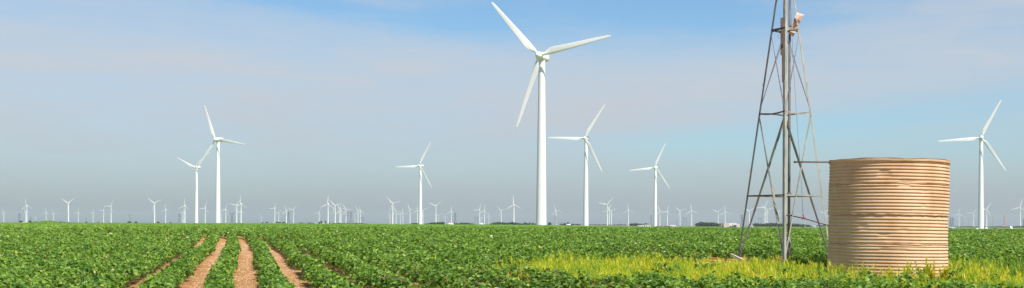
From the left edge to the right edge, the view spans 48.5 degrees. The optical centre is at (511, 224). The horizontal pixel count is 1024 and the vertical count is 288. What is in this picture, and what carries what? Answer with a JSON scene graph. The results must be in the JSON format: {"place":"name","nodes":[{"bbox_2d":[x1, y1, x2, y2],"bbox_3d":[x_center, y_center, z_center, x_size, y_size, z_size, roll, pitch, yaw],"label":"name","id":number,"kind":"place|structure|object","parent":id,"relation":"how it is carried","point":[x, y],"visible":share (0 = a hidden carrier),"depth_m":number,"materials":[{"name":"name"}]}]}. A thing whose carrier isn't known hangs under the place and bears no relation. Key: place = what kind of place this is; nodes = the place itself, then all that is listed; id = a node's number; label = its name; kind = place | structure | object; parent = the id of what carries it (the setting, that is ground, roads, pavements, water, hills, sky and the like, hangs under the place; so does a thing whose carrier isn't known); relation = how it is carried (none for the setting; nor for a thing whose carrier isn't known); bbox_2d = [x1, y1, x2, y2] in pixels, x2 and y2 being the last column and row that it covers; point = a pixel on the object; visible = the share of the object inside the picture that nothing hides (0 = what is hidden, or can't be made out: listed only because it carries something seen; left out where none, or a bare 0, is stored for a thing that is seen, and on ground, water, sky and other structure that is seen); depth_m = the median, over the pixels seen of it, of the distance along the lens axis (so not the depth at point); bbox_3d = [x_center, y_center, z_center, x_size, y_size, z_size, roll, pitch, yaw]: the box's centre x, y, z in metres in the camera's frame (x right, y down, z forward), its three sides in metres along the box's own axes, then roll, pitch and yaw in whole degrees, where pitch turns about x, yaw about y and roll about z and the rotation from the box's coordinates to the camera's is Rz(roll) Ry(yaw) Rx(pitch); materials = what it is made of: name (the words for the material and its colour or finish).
{"place":"outdoors","nodes":[
{"label":"outdoors","id":0,"kind":"place"},
{"bbox_2d":[0,0,1023,226],"label":"sky","id":1,"kind":"structure","parent":0,"point":[100,100],"materials":[{"name":"blue"}]},
{"bbox_2d":[73,225,1023,287],"bbox_3d":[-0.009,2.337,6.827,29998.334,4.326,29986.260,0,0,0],"label":"ground","id":2,"kind":"structure","parent":0,"point":[237,272],"depth_m":32.30,"materials":[{"name":"brown soil"}]},
{"bbox_2d":[62,198,74,221],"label":"wind turbine","id":3,"kind":"object","parent":2,"relation":"on","point":[68,208],"visible":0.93,"depth_m":3859.36,"materials":[{"name":"white paint"}]},
{"bbox_2d":[148,198,159,222],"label":"wind turbine","id":4,"kind":"object","parent":2,"relation":"on","point":[154,208],"visible":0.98,"depth_m":3841.96,"materials":[{"name":"white paint"}]},
{"bbox_2d":[177,152,209,222],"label":"wind turbine","id":5,"kind":"object","parent":2,"relation":"on","point":[196,190],"visible":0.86,"depth_m":1386.53,"materials":[{"name":"white paint"}]},
{"bbox_2d":[196,105,244,222],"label":"wind turbine","id":6,"kind":"object","parent":2,"relation":"on","point":[217,202],"visible":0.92,"depth_m":931.32,"materials":[{"name":"white paint"}]},
{"bbox_2d":[236,195,245,222],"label":"wind turbine","id":7,"kind":"object","parent":2,"relation":"on","point":[241,212],"visible":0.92,"depth_m":3921.55,"materials":[{"name":"white paint"}]},
{"bbox_2d":[134,242,381,287],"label":"soil clods","id":8,"kind":"object","parent":2,"relation":"on","point":[244,262],"visible":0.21,"depth_m":32.90,"materials":[{"name":"brown soil"}]},
{"bbox_2d":[320,200,332,223],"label":"wind turbine","id":9,"kind":"object","parent":2,"relation":"on","point":[328,211],"visible":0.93,"depth_m":3851.16,"materials":[{"name":"white paint"}]},
{"bbox_2d":[332,223,364,223],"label":"wood","id":10,"kind":"object","parent":2,"relation":"on","point":[349,223],"visible":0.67,"depth_m":2987.77,"materials":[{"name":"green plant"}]},
{"bbox_2d":[387,197,399,223],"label":"wind turbine","id":11,"kind":"object","parent":2,"relation":"on","point":[392,209],"visible":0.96,"depth_m":3722.49,"materials":[{"name":"white paint"}]},
{"bbox_2d":[397,142,431,223],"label":"wind turbine","id":12,"kind":"object","parent":2,"relation":"on","point":[420,166],"visible":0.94,"depth_m":1330.20,"materials":[{"name":"white paint"}]},
{"bbox_2d":[490,222,514,224],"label":"wood","id":13,"kind":"object","parent":2,"relation":"on","point":[503,223],"visible":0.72,"depth_m":2477.40,"materials":[{"name":"green plant"}]},
{"bbox_2d":[0,220,1023,287],"bbox_3d":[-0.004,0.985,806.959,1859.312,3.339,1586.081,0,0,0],"label":"cotton crop","id":14,"kind":"object","parent":2,"relation":"on","point":[47,254],"visible":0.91,"depth_m":34.91,"materials":[{"name":"green plant"}]},
{"bbox_2d":[507,196,519,221],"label":"wind turbine","id":15,"kind":"object","parent":2,"relation":"on","point":[513,208],"visible":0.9,"depth_m":3838.25,"materials":[{"name":"white paint"}]},
{"bbox_2d":[492,2,610,224],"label":"wind turbine","id":16,"kind":"object","parent":2,"relation":"on","point":[539,65],"visible":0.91,"depth_m":461.02,"materials":[{"name":"white paint"}]},
{"bbox_2d":[548,104,604,225],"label":"wind turbine","id":17,"kind":"object","parent":2,"relation":"on","point":[586,139],"visible":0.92,"depth_m":894.51,"materials":[{"name":"white paint"}]},
{"bbox_2d":[598,198,612,224],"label":"wind turbine","id":18,"kind":"object","parent":2,"relation":"on","point":[607,210],"visible":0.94,"depth_m":3741.91,"materials":[{"name":"white paint"}]},
{"bbox_2d":[629,144,669,226],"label":"wind turbine","id":19,"kind":"object","parent":2,"relation":"on","point":[655,167],"visible":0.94,"depth_m":1328.80,"materials":[{"name":"white paint"}]},
{"bbox_2d":[695,222,720,226],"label":"wood","id":20,"kind":"object","parent":2,"relation":"on","point":[711,224],"visible":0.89,"depth_m":1871.93,"materials":[{"name":"green plant"}]},
{"bbox_2d":[718,222,739,226],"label":"plant building","id":21,"kind":"structure","parent":2,"relation":"on","point":[732,224],"depth_m":1292.09,"materials":[{"name":"white"}]},
{"bbox_2d":[730,253,741,260],"bbox_3d":[7.004,1.117,34.149,0.067,0.461,1.802,0,0,-17],"label":"plank","id":22,"kind":"object","parent":2,"relation":"on","point":[737,257],"visible":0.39,"depth_m":34.62,"materials":[{"name":"white wood"}]},
{"bbox_2d":[487,247,1023,287],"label":"weed patch","id":23,"kind":"object","parent":2,"relation":"on","point":[977,272],"visible":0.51,"depth_m":25.54,"materials":[{"name":"plant"}]},
{"bbox_2d":[752,223,810,226],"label":"wood","id":24,"kind":"object","parent":2,"relation":"on","point":[775,225],"visible":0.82,"depth_m":2173.43,"materials":[{"name":"green plant"}]},
{"bbox_2d":[738,0,828,261],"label":"windmill tower","id":25,"kind":"structure","parent":2,"relation":"on","point":[784,195],"depth_m":35.25,"materials":[{"name":"metal"}]},
{"bbox_2d":[789,12,803,35],"bbox_3d":[8.880,-6.233,35.336,0.642,0.784,0.203,0,0,-29],"label":"bent sail","id":26,"kind":"object","parent":25,"relation":"attached to","point":[798,17],"visible":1,"depth_m":35.33,"materials":[{"name":"metal"}]},
{"bbox_2d":[857,261,867,275],"bbox_3d":[7.621,1.085,24.737,0.208,0.588,0.245,0,0,-23],"label":"tall weed","id":27,"kind":"object","parent":2,"relation":"on","point":[864,269],"visible":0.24,"depth_m":24.70,"materials":[{"name":"green plant"}]},
{"bbox_2d":[794,157,950,278],"bbox_3d":[8.760,-0.025,26.879,3.174,3.020,2.773,0,0,-38],"label":"water tank","id":28,"kind":"object","parent":2,"relation":"on","point":[883,213],"visible":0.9,"depth_m":25.83,"materials":[{"name":"beige metal"}]},
{"bbox_2d":[885,264,895,279],"bbox_3d":[8.191,1.113,24.594,0.232,0.539,0.219,0,0,0],"label":"tall weed","id":29,"kind":"object","parent":2,"relation":"on","point":[890,272],"visible":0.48,"depth_m":24.59,"materials":[{"name":"green plant"}]},
{"bbox_2d":[903,260,913,274],"bbox_3d":[8.546,1.058,24.462,0.282,0.653,0.234,0,0,0],"label":"tall weed","id":30,"kind":"object","parent":2,"relation":"on","point":[908,269],"visible":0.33,"depth_m":24.47,"materials":[{"name":"yellow plant"}]},
{"bbox_2d":[914,256,930,278],"bbox_3d":[8.902,1.028,24.551,0.351,0.713,0.330,0,0,-10],"label":"tall weed","id":31,"kind":"object","parent":2,"relation":"on","point":[926,269],"visible":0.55,"depth_m":24.58,"materials":[{"name":"green plant"}]},
{"bbox_2d":[928,261,935,279],"bbox_3d":[9.155,1.083,24.829,0.221,0.603,0.289,0,0,-34],"label":"tall weed","id":32,"kind":"object","parent":2,"relation":"on","point":[932,273],"visible":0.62,"depth_m":24.78,"materials":[{"name":"yellow plant"}]},
{"bbox_2d":[938,264,949,279],"bbox_3d":[9.437,1.125,24.910,0.242,0.519,0.263,0,0,0],"label":"tall weed","id":33,"kind":"object","parent":2,"relation":"on","point":[944,273],"visible":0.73,"depth_m":24.86,"materials":[{"name":"plant"}]},
{"bbox_2d":[938,100,1005,228],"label":"wind turbine","id":34,"kind":"object","parent":2,"relation":"on","point":[981,198],"visible":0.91,"depth_m":850.20,"materials":[{"name":"white paint"}]},
{"bbox_2d":[951,226,1023,227],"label":"wood","id":35,"kind":"object","parent":2,"relation":"on","point":[999,226],"visible":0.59,"depth_m":3189.14,"materials":[{"name":"green plant"}]},
{"bbox_2d":[1011,198,1023,225],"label":"wind turbine","id":36,"kind":"object","parent":2,"relation":"on","point":[1020,213],"visible":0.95,"depth_m":3853.96,"materials":[{"name":"white paint"}]}
]}

